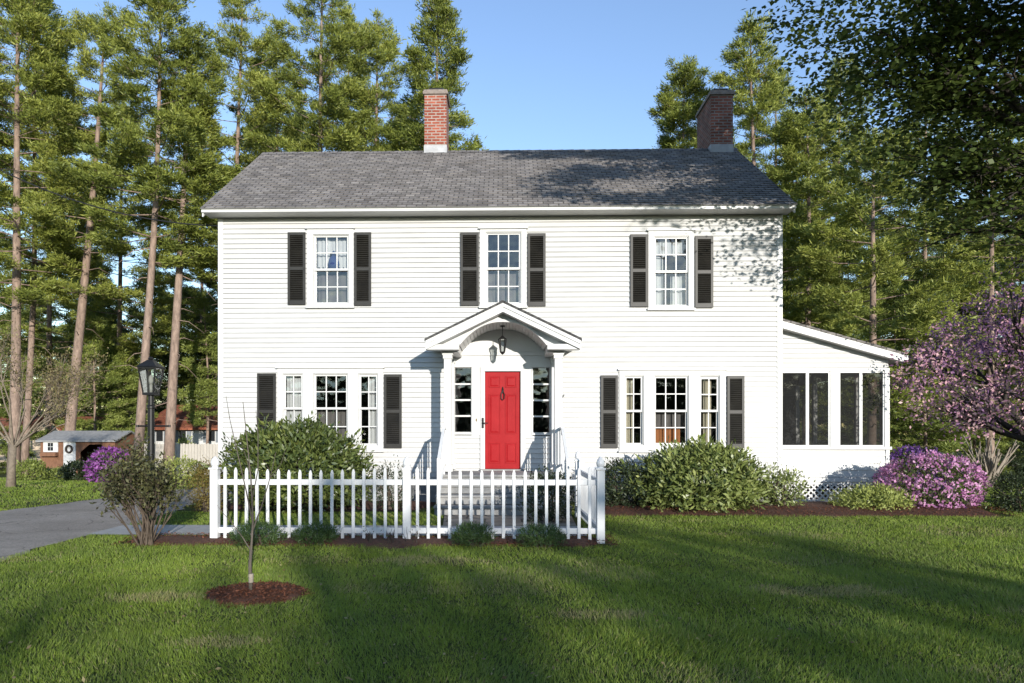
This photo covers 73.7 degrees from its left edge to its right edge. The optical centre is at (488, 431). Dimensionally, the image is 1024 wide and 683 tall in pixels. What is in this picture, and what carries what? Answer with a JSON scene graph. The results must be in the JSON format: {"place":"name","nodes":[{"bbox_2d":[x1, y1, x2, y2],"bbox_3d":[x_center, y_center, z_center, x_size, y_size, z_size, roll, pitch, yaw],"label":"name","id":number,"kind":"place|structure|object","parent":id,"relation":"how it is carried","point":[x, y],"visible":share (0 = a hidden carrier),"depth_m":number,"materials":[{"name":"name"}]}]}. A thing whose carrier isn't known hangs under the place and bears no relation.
{"place":"outdoors","nodes":[
{"label":"outdoors","id":0,"kind":"place"},
{"bbox_2d":[0,487,209,561],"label":"driveway","id":1,"kind":"structure","parent":0,"point":[22,530],"depth_m":11.17,"materials":[{"name":"grey asphalt"}]},
{"bbox_2d":[443,515,575,525],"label":"flagstone path","id":2,"kind":"structure","parent":0,"point":[497,520],"depth_m":11.38,"materials":[{"name":"grey stone"}]},
{"bbox_2d":[0,435,1023,682],"bbox_3d":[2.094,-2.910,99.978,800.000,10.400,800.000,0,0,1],"label":"ground","id":3,"kind":"structure","parent":0,"point":[538,601],"depth_m":5.70,"materials":[{"name":"green plant"}]},
{"bbox_2d":[0,249,45,412],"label":"pine tree","id":4,"kind":"object","parent":3,"relation":"on","point":[8,312],"visible":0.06,"depth_m":53.59,"materials":[{"name":"green plant"}]},
{"bbox_2d":[0,317,53,473],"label":"evergreen tree","id":5,"kind":"object","parent":3,"relation":"on","point":[4,447],"visible":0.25,"depth_m":36.61,"materials":[{"name":"green plant"}]},
{"bbox_2d":[0,281,63,405],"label":"pine tree","id":6,"kind":"object","parent":3,"relation":"on","point":[26,308],"visible":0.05,"depth_m":55.90,"materials":[{"name":"green plant"}]},
{"bbox_2d":[16,456,50,480],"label":"garden shrub","id":7,"kind":"object","parent":3,"relation":"on","point":[32,464],"visible":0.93,"depth_m":24.22,"materials":[{"name":"green plant"}]},
{"bbox_2d":[3,332,68,413],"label":"evergreen tree","id":8,"kind":"object","parent":3,"relation":"on","point":[37,404],"visible":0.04,"depth_m":53.62,"materials":[{"name":"green plant"}]},
{"bbox_2d":[0,318,113,486],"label":"budding tree","id":9,"kind":"object","parent":3,"relation":"on","point":[13,443],"visible":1,"depth_m":18.51,"materials":[{"name":"beige plant"}]},
{"bbox_2d":[0,0,115,474],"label":"pine tree","id":10,"kind":"object","parent":3,"relation":"on","point":[25,445],"visible":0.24,"depth_m":33.04,"materials":[{"name":"green plant"}]},
{"bbox_2d":[41,465,75,479],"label":"garden shrub","id":11,"kind":"object","parent":3,"relation":"on","point":[52,471],"visible":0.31,"depth_m":25.13,"materials":[{"name":"green plant"}]},
{"bbox_2d":[0,415,124,468],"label":"neighbour house","id":12,"kind":"structure","parent":3,"relation":"on","point":[35,446],"depth_m":42.61,"materials":[{"name":"beige paint"}]},
{"bbox_2d":[0,65,131,432],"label":"pine tree","id":13,"kind":"object","parent":3,"relation":"on","point":[50,312],"visible":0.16,"depth_m":41.24,"materials":[{"name":"green plant"}]},
{"bbox_2d":[0,0,133,475],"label":"pine tree","id":14,"kind":"object","parent":3,"relation":"on","point":[33,16],"visible":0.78,"depth_m":30.06,"materials":[{"name":"green plant"}]},
{"bbox_2d":[51,458,87,480],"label":"evergreen shrub","id":15,"kind":"object","parent":3,"relation":"on","point":[71,468],"visible":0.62,"depth_m":23.99,"materials":[{"name":"green plant"}]},
{"bbox_2d":[6,264,138,416],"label":"pine tree","id":16,"kind":"object","parent":3,"relation":"on","point":[35,391],"visible":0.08,"depth_m":51.02,"materials":[{"name":"green plant"}]},
{"bbox_2d":[33,298,133,426],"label":"pine tree","id":17,"kind":"object","parent":3,"relation":"on","point":[115,305],"visible":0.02,"depth_m":55.06,"materials":[{"name":"green plant"}]},
{"bbox_2d":[35,431,134,475],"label":"garden shed","id":18,"kind":"structure","parent":3,"relation":"on","point":[58,448],"depth_m":29.91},
{"bbox_2d":[43,442,57,451],"bbox_3d":[-19.169,0.635,29.880,0.644,0.482,0.053,0,0,1],"label":"window","id":19,"kind":"structure","parent":18,"relation":"in","point":[47,446],"depth_m":29.86,"materials":[{"name":"white"}]},
{"bbox_2d":[63,442,75,466],"bbox_3d":[-18.338,1.183,29.827,0.532,1.534,0.123,0,0,1],"label":"door","id":20,"kind":"structure","parent":18,"relation":"in","point":[69,448],"depth_m":29.85,"materials":[{"name":"white wood"}]},
{"bbox_2d":[10,8,179,433],"bbox_3d":[-18.039,-8.716,31.351,7.639,21.705,6.437,0,0,-14],"label":"pine tree","id":21,"kind":"object","parent":3,"relation":"on","point":[110,291],"visible":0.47,"depth_m":30.96,"materials":[{"name":"green plant"}]},
{"bbox_2d":[51,315,138,430],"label":"evergreen tree","id":22,"kind":"object","parent":3,"relation":"on","point":[97,326],"visible":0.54,"depth_m":36.34,"materials":[{"name":"green plant"}]},
{"bbox_2d":[80,444,130,482],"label":"purple azalea","id":23,"kind":"object","parent":3,"relation":"on","point":[92,466],"visible":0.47,"depth_m":21.89,"materials":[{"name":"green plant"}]},
{"bbox_2d":[78,346,159,443],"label":"evergreen tree","id":24,"kind":"object","parent":3,"relation":"on","point":[132,401],"visible":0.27,"depth_m":38.07,"materials":[{"name":"green plant"}]},
{"bbox_2d":[56,90,193,427],"bbox_3d":[-21.129,-8.778,39.556,7.296,22.341,6.829,0,0,-27],"label":"pine tree","id":25,"kind":"object","parent":3,"relation":"on","point":[160,281],"visible":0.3,"depth_m":38.84,"materials":[{"name":"green plant"}]},
{"bbox_2d":[106,337,158,443],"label":"evergreen tree","id":26,"kind":"object","parent":3,"relation":"on","point":[138,356],"visible":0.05,"depth_m":44.38,"materials":[{"name":"green plant"}]},
{"bbox_2d":[45,0,245,462],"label":"pine tree","id":27,"kind":"object","parent":3,"relation":"on","point":[131,131],"visible":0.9,"depth_m":27.56,"materials":[{"name":"green plant"}]},
{"bbox_2d":[96,265,197,427],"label":"pine tree","id":28,"kind":"object","parent":3,"relation":"on","point":[133,309],"visible":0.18,"depth_m":51.45,"materials":[{"name":"green plant"}]},
{"bbox_2d":[136,357,170,520],"bbox_3d":[-5.412,0.164,11.016,0.560,2.751,0.330,0,0,1],"label":"lamp post","id":29,"kind":"object","parent":3,"relation":"on","point":[144,367],"visible":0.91,"depth_m":10.98,"materials":[{"name":"black metal"}]},
{"bbox_2d":[97,34,244,474],"bbox_3d":[-13.188,-7.618,29.415,6.107,19.322,5.813,0,0,1],"label":"pine tree","id":30,"kind":"object","parent":3,"relation":"on","point":[177,246],"visible":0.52,"depth_m":28.98,"materials":[{"name":"green plant"}]},
{"bbox_2d":[128,282,217,426],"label":"pine tree","id":31,"kind":"object","parent":3,"relation":"on","point":[161,399],"visible":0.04,"depth_m":53.34,"materials":[{"name":"green plant"}]},
{"bbox_2d":[144,443,217,475],"bbox_3d":[-14.349,1.306,31.403,4.544,1.608,0.190,0,0,1],"label":"plank fence","id":32,"kind":"object","parent":3,"relation":"on","point":[207,450],"visible":0.34,"depth_m":31.30,"materials":[{"name":"beige wood"}]},
{"bbox_2d":[146,405,217,464],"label":"neighbour house","id":33,"kind":"structure","parent":3,"relation":"on","point":[198,432],"depth_m":40.37,"materials":[{"name":"red"}]},
{"bbox_2d":[156,430,163,441],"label":"window","id":34,"kind":"structure","parent":33,"relation":"in","point":[159,433],"depth_m":40.35,"materials":[{"name":"black"}]},
{"bbox_2d":[209,430,215,441],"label":"window","id":35,"kind":"structure","parent":33,"relation":"in","point":[212,433],"depth_m":40.30,"materials":[{"name":"black"}]},
{"bbox_2d":[156,452,207,484],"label":"garden shrub","id":36,"kind":"object","parent":3,"relation":"on","point":[189,463],"visible":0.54,"depth_m":20.05,"materials":[{"name":"green plant"}]},
{"bbox_2d":[139,101,226,394],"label":"pine tree","id":37,"kind":"object","parent":3,"relation":"on","point":[169,308],"visible":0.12,"depth_m":50.45,"materials":[{"name":"green plant"}]},
{"bbox_2d":[178,433,194,467],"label":"garden shrub","id":38,"kind":"object","parent":3,"relation":"on","point":[183,440],"visible":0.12,"depth_m":34.26,"materials":[{"name":"green plant"}]},
{"bbox_2d":[160,268,217,405],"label":"pine tree","id":39,"kind":"object","parent":3,"relation":"on","point":[185,294],"visible":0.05,"depth_m":52.00,"materials":[{"name":"green plant"}]},
{"bbox_2d":[162,288,217,443],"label":"evergreen tree","id":40,"kind":"object","parent":3,"relation":"on","point":[202,298],"visible":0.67,"depth_m":37.82,"materials":[{"name":"green plant"}]},
{"bbox_2d":[145,0,297,304],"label":"pine tree","id":41,"kind":"object","parent":3,"relation":"on","point":[228,47],"visible":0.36,"depth_m":31.56,"materials":[{"name":"green plant"}]},
{"bbox_2d":[184,104,285,404],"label":"pine tree","id":42,"kind":"object","parent":3,"relation":"on","point":[201,346],"depth_m":49.28,"materials":[{"name":"green plant"}]},
{"bbox_2d":[206,584,304,605],"bbox_3d":[-2.122,1.457,6.190,0.880,0.062,0.734,0,0,1],"label":"mulch ring","id":43,"kind":"object","parent":3,"relation":"on","point":[290,597],"visible":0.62,"depth_m":5.98,"materials":[{"name":"brown soil"}]},
{"bbox_2d":[217,398,285,589],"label":"sapling","id":44,"kind":"object","parent":43,"relation":"on","point":[250,575],"visible":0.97,"depth_m":6.17,"materials":[{"name":"brown plant"}]},
{"bbox_2d":[200,22,317,224],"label":"pine tree","id":45,"kind":"object","parent":3,"relation":"on","point":[249,127],"visible":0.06,"depth_m":36.45,"materials":[{"name":"green plant"}]},
{"bbox_2d":[279,104,315,151],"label":"pine tree","id":46,"kind":"object","parent":3,"relation":"on","point":[301,109],"visible":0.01,"depth_m":51.78,"materials":[{"name":"green plant"}]},
{"bbox_2d":[226,0,392,184],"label":"pine tree","id":47,"kind":"object","parent":3,"relation":"on","point":[344,43],"visible":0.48,"depth_m":30.14,"materials":[{"name":"green plant"}]},
{"bbox_2d":[195,500,435,512],"bbox_3d":[-3.518,1.442,13.498,4.800,0.092,1.998,0,0,1],"label":"mulch bed","id":48,"kind":"object","parent":3,"relation":"on","point":[422,504],"visible":0.2,"depth_m":13.03,"materials":[{"name":"brown wood"}]},
{"bbox_2d":[181,455,230,511],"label":"barberry shrub","id":49,"kind":"object","parent":48,"relation":"on","point":[205,503],"visible":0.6,"depth_m":12.59,"materials":[{"name":"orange plant"}]},
{"bbox_2d":[198,410,383,512],"bbox_3d":[-3.640,0.594,12.983,3.427,2.061,2.465,0,0,1],"label":"rhododendron","id":50,"kind":"object","parent":48,"relation":"on","point":[300,442],"visible":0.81,"depth_m":12.51,"materials":[{"name":"green plant"}]},
{"bbox_2d":[368,455,414,510],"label":"garden shrub","id":51,"kind":"object","parent":48,"relation":"on","point":[390,506],"visible":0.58,"depth_m":12.88,"materials":[{"name":"green plant"}]},
{"bbox_2d":[89,525,586,535],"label":"walkway","id":52,"kind":"structure","parent":3,"relation":"on","point":[178,529],"depth_m":10.45,"materials":[{"name":"concrete"}]},
{"bbox_2d":[309,3,386,151],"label":"pine tree","id":53,"kind":"object","parent":3,"relation":"on","point":[349,24],"visible":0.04,"depth_m":38.48,"materials":[{"name":"green plant"}]},
{"bbox_2d":[308,7,423,151],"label":"pine tree","id":54,"kind":"object","parent":3,"relation":"on","point":[392,50],"visible":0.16,"depth_m":32.14,"materials":[{"name":"green plant"}]},
{"bbox_2d":[131,535,606,548],"bbox_3d":[-1.664,1.457,9.160,6.560,0.062,0.954,0,0,1],"label":"mulch bed","id":55,"kind":"object","parent":3,"relation":"on","point":[398,542],"visible":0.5,"depth_m":9.04,"materials":[{"name":"brown soil"}]},
{"bbox_2d":[89,431,190,545],"bbox_3d":[-4.596,0.744,8.872,1.381,1.546,1.120,0,0,1],"label":"burning bush","id":56,"kind":"object","parent":55,"relation":"on","point":[147,489],"visible":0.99,"depth_m":8.85,"materials":[{"name":"green plant"}]},
{"bbox_2d":[226,517,289,547],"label":"dwarf spruce","id":57,"kind":"object","parent":55,"relation":"on","point":[263,538],"visible":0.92,"depth_m":8.84,"materials":[{"name":"green plant"}]},
{"bbox_2d":[290,520,341,545],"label":"dwarf spruce","id":58,"kind":"object","parent":55,"relation":"on","point":[325,531],"visible":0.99,"depth_m":8.92,"materials":[{"name":"green plant"}]},
{"bbox_2d":[447,520,497,548],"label":"dwarf spruce","id":59,"kind":"object","parent":55,"relation":"on","point":[471,529],"visible":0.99,"depth_m":8.78,"materials":[{"name":"green plant"}]},
{"bbox_2d":[515,522,569,548],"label":"dwarf spruce","id":60,"kind":"object","parent":55,"relation":"on","point":[551,535],"visible":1,"depth_m":8.70,"materials":[{"name":"green plant"}]},
{"bbox_2d":[113,503,1021,607],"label":"mulch chips","id":61,"kind":"object","parent":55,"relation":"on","point":[239,590],"visible":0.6,"depth_m":8.92,"materials":[{"name":"brown wood"}]},
{"bbox_2d":[208,451,605,543],"bbox_3d":[-1.084,0.934,10.600,5.350,1.211,2.879,0,0,1],"label":"picket fence","id":62,"kind":"object","parent":3,"relation":"on","point":[589,482],"visible":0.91,"depth_m":9.21,"materials":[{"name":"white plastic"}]},
{"bbox_2d":[374,0,489,150],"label":"pine tree","id":63,"kind":"object","parent":3,"relation":"on","point":[432,31],"visible":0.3,"depth_m":28.34,"materials":[{"name":"green plant"}]},
{"bbox_2d":[433,427,572,515],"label":"front steps","id":64,"kind":"structure","parent":3,"relation":"on","point":[441,460],"depth_m":12.60,"materials":[{"name":"grey stone"}]},
{"bbox_2d":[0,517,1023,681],"bbox_3d":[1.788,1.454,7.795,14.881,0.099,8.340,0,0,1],"label":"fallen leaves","id":65,"kind":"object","parent":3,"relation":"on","point":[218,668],"visible":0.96,"depth_m":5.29,"materials":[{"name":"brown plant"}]},
{"bbox_2d":[515,463,577,522],"bbox_3d":[0.958,1.054,11.271,1.121,1.064,0.894,0,0,1],"label":"evergreen shrub","id":66,"kind":"object","parent":3,"relation":"on","point":[551,508],"visible":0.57,"depth_m":11.19,"materials":[{"name":"green plant"}]},
{"bbox_2d":[200,88,907,501],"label":"colonial house","id":67,"kind":"structure","parent":3,"relation":"on","point":[632,300],"depth_m":14.52,"materials":[{"name":"white wood"}]},
{"bbox_2d":[0,169,217,226],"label":"service cable","id":68,"kind":"object","parent":67,"relation":"attached to","point":[107,209],"visible":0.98,"depth_m":14.96,"materials":[{"name":"black plastic"}]},
{"bbox_2d":[305,227,354,307],"bbox_3d":[-3.375,-3.496,14.670,1.057,1.717,0.363,0,0,1],"label":"window","id":69,"kind":"structure","parent":67,"relation":"in","point":[334,291],"depth_m":14.59,"materials":[{"name":"white glass"}]},
{"bbox_2d":[275,366,384,451],"bbox_3d":[-3.377,-0.482,14.650,2.323,1.813,0.323,0,0,1],"label":"triple window","id":70,"kind":"structure","parent":67,"relation":"in","point":[301,391],"depth_m":14.55,"materials":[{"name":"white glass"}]},
{"bbox_2d":[482,372,519,468],"bbox_3d":[0.256,-0.250,14.458,0.817,2.062,0.193,0,0,1],"label":"door","id":71,"kind":"structure","parent":67,"relation":"in","point":[502,389],"depth_m":14.51,"materials":[{"name":"red paint"}]},
{"bbox_2d":[498,325,506,354],"bbox_3d":[0.275,-1.870,13.917,0.190,0.590,0.190,0,0,1],"label":"hanging lantern","id":72,"kind":"object","parent":67,"relation":"hanging from","point":[502,337],"visible":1,"depth_m":13.91,"materials":[{"name":"black metal"}]},
{"bbox_2d":[478,227,527,307],"bbox_3d":[0.304,-3.478,14.577,1.047,1.708,0.331,0,0,1],"label":"window","id":73,"kind":"structure","parent":67,"relation":"in","point":[511,288],"depth_m":14.49,"materials":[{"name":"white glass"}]},
{"bbox_2d":[647,229,695,309],"bbox_3d":[3.839,-3.418,14.493,1.016,1.700,0.310,0,0,1],"label":"window","id":74,"kind":"structure","parent":67,"relation":"in","point":[681,289],"depth_m":14.43,"materials":[{"name":"white glass"}]},
{"bbox_2d":[618,368,727,451],"bbox_3d":[3.864,-0.451,14.498,2.286,1.763,0.322,0,0,1],"label":"triple window","id":75,"kind":"structure","parent":67,"relation":"in","point":[654,427],"depth_m":14.40,"materials":[{"name":"white glass"}]},
{"bbox_2d":[783,371,829,446],"bbox_3d":[6.793,-0.494,14.685,1.042,1.612,0.048,0,0,1],"label":"sunroom window","id":76,"kind":"structure","parent":67,"relation":"in","point":[806,394],"depth_m":14.68,"materials":[{"name":"glass"}]},
{"bbox_2d":[839,371,883,446],"bbox_3d":[7.988,-0.494,14.660,0.966,1.612,0.048,0,0,1],"label":"sunroom window","id":77,"kind":"structure","parent":67,"relation":"in","point":[861,393],"depth_m":14.66,"materials":[{"name":"glass"}]},
{"bbox_2d":[647,54,712,148],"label":"pine tree","id":78,"kind":"object","parent":3,"relation":"on","point":[686,81],"visible":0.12,"depth_m":34.27,"materials":[{"name":"green plant"}]},
{"bbox_2d":[690,8,865,325],"bbox_3d":[12.002,-8.373,31.135,7.721,20.974,7.066,0,0,1],"label":"pine tree","id":79,"kind":"object","parent":3,"relation":"on","point":[749,76],"visible":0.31,"depth_m":30.18,"materials":[{"name":"green plant"}]},
{"bbox_2d":[743,66,833,316],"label":"pine tree","id":80,"kind":"object","parent":3,"relation":"on","point":[783,73],"visible":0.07,"depth_m":39.03,"materials":[{"name":"green plant"}]},
{"bbox_2d":[605,501,999,517],"bbox_3d":[5.603,1.432,13.096,7.545,0.112,2.419,0,0,1],"label":"mulch bed","id":81,"kind":"object","parent":3,"relation":"on","point":[873,512],"visible":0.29,"depth_m":12.37,"materials":[{"name":"brown soil"}]},
{"bbox_2d":[595,457,651,507],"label":"evergreen shrub","id":82,"kind":"object","parent":81,"relation":"on","point":[628,470],"visible":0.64,"depth_m":12.81,"materials":[{"name":"green plant"}]},
{"bbox_2d":[617,432,778,513],"bbox_3d":[3.934,0.808,12.868,2.916,1.611,2.157,0,0,24],"label":"rhododendron","id":83,"kind":"object","parent":81,"relation":"on","point":[721,474],"visible":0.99,"depth_m":12.37,"materials":[{"name":"green plant"}]},
{"bbox_2d":[754,456,815,507],"bbox_3d":[5.417,1.023,13.015,1.366,1.135,1.259,0,0,1],"label":"andromeda shrub","id":84,"kind":"object","parent":81,"relation":"on","point":[773,496],"visible":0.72,"depth_m":12.91,"materials":[{"name":"green plant"}]},
{"bbox_2d":[821,481,919,511],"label":"golden shrub","id":85,"kind":"object","parent":81,"relation":"on","point":[861,497],"visible":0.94,"depth_m":12.62,"materials":[{"name":"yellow plant"}]},
{"bbox_2d":[867,449,993,508],"bbox_3d":[8.582,0.962,13.184,2.141,1.292,1.832,0,0,-19],"label":"pink azalea","id":86,"kind":"object","parent":81,"relation":"on","point":[932,463],"visible":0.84,"depth_m":12.81,"materials":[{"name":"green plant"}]},
{"bbox_2d":[764,84,903,335],"bbox_3d":[14.130,-6.492,29.914,5.692,17.126,6.606,0,0,-20],"label":"pine tree","id":87,"kind":"object","parent":3,"relation":"on","point":[802,303],"visible":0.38,"depth_m":28.76,"materials":[{"name":"green plant"}]},
{"bbox_2d":[786,50,915,343],"bbox_3d":[20.131,-9.815,39.624,7.332,24.413,7.905,0,0,1],"label":"pine tree","id":88,"kind":"object","parent":3,"relation":"on","point":[852,125],"visible":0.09,"depth_m":38.93,"materials":[{"name":"green plant"}]},
{"bbox_2d":[812,300,907,452],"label":"evergreen tree","id":89,"kind":"object","parent":3,"relation":"on","point":[845,313],"visible":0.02,"depth_m":31.81,"materials":[{"name":"green plant"}]},
{"bbox_2d":[741,0,1023,284],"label":"maple tree","id":90,"kind":"object","parent":3,"relation":"on","point":[956,95],"visible":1,"depth_m":11.13,"materials":[{"name":"green plant"}]},
{"bbox_2d":[783,126,1015,413],"bbox_3d":[14.354,-4.713,24.930,7.029,13.213,8.516,0,0,1],"label":"pine tree","id":91,"kind":"object","parent":3,"relation":"on","point":[817,229],"visible":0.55,"depth_m":24.18,"materials":[{"name":"green plant"}]},
{"bbox_2d":[858,232,955,455],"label":"pine tree","id":92,"kind":"object","parent":3,"relation":"on","point":[929,252],"visible":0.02,"depth_m":48.90,"materials":[{"name":"green plant"}]},
{"bbox_2d":[859,283,970,459],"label":"evergreen tree","id":93,"kind":"object","parent":3,"relation":"on","point":[894,291],"visible":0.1,"depth_m":35.18,"materials":[{"name":"green plant"}]},
{"bbox_2d":[889,437,954,497],"bbox_3d":[9.243,0.835,14.722,1.532,1.451,1.071,0,0,1],"label":"purple azalea","id":94,"kind":"object","parent":3,"relation":"on","point":[901,451],"visible":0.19,"depth_m":14.67,"materials":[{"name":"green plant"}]},
{"bbox_2d":[842,92,1004,472],"bbox_3d":[24.075,-8.694,38.351,8.828,22.175,8.066,0,0,1],"label":"pine tree","id":95,"kind":"object","parent":3,"relation":"on","point":[921,273],"visible":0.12,"depth_m":37.60,"materials":[{"name":"green plant"}]},
{"bbox_2d":[889,331,989,477],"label":"evergreen tree","id":96,"kind":"object","parent":3,"relation":"on","point":[937,426],"visible":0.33,"depth_m":29.84,"materials":[{"name":"green plant"}]},
{"bbox_2d":[883,257,1023,450],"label":"purple leaf tree","id":97,"kind":"object","parent":3,"relation":"on","point":[999,394],"visible":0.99,"depth_m":14.39,"materials":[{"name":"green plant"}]},
{"bbox_2d":[898,207,1008,454],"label":"pine tree","id":98,"kind":"object","parent":3,"relation":"on","point":[934,257],"visible":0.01,"depth_m":50.55,"materials":[{"name":"green plant"}]},
{"bbox_2d":[900,102,1023,456],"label":"pine tree","id":99,"kind":"object","parent":3,"relation":"on","point":[945,265],"visible":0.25,"depth_m":32.42,"materials":[{"name":"green plant"}]},
{"bbox_2d":[913,290,1023,471],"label":"evergreen tree","id":100,"kind":"object","parent":3,"relation":"on","point":[974,447],"visible":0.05,"depth_m":36.52,"materials":[{"name":"plant"}]},
{"bbox_2d":[951,74,1023,413],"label":"pine tree","id":101,"kind":"object","parent":3,"relation":"on","point":[997,250],"visible":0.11,"depth_m":35.32,"materials":[{"name":"green plant"}]},
{"bbox_2d":[956,433,1018,487],"bbox_3d":[13.626,0.790,18.682,1.427,1.565,1.268,0,0,35],"label":"multi stem shrub","id":102,"kind":"object","parent":3,"relation":"on","point":[989,464],"visible":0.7,"depth_m":18.62,"materials":[{"name":"brown plant"}]},
{"bbox_2d":[954,321,1023,474],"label":"evergreen tree","id":103,"kind":"object","parent":3,"relation":"on","point":[1001,445],"visible":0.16,"depth_m":34.04,"materials":[{"name":"green plant"}]},
{"bbox_2d":[968,198,1023,447],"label":"pine tree","id":104,"kind":"object","parent":3,"relation":"on","point":[996,288],"visible":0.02,"depth_m":48.74,"materials":[{"name":"green plant"}]},
{"bbox_2d":[983,465,1023,512],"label":"evergreen shrub","id":105,"kind":"object","parent":3,"relation":"on","point":[1006,499],"visible":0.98,"depth_m":12.63,"materials":[{"name":"green plant"}]},
{"bbox_2d":[1000,440,1023,475],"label":"evergreen shrub","id":106,"kind":"object","parent":3,"relation":"on","point":[1019,463],"visible":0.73,"depth_m":28.69,"materials":[{"name":"green plant"}]},
{"bbox_2d":[0,0,1023,433],"label":"sky","id":107,"kind":"structure","parent":0,"point":[541,74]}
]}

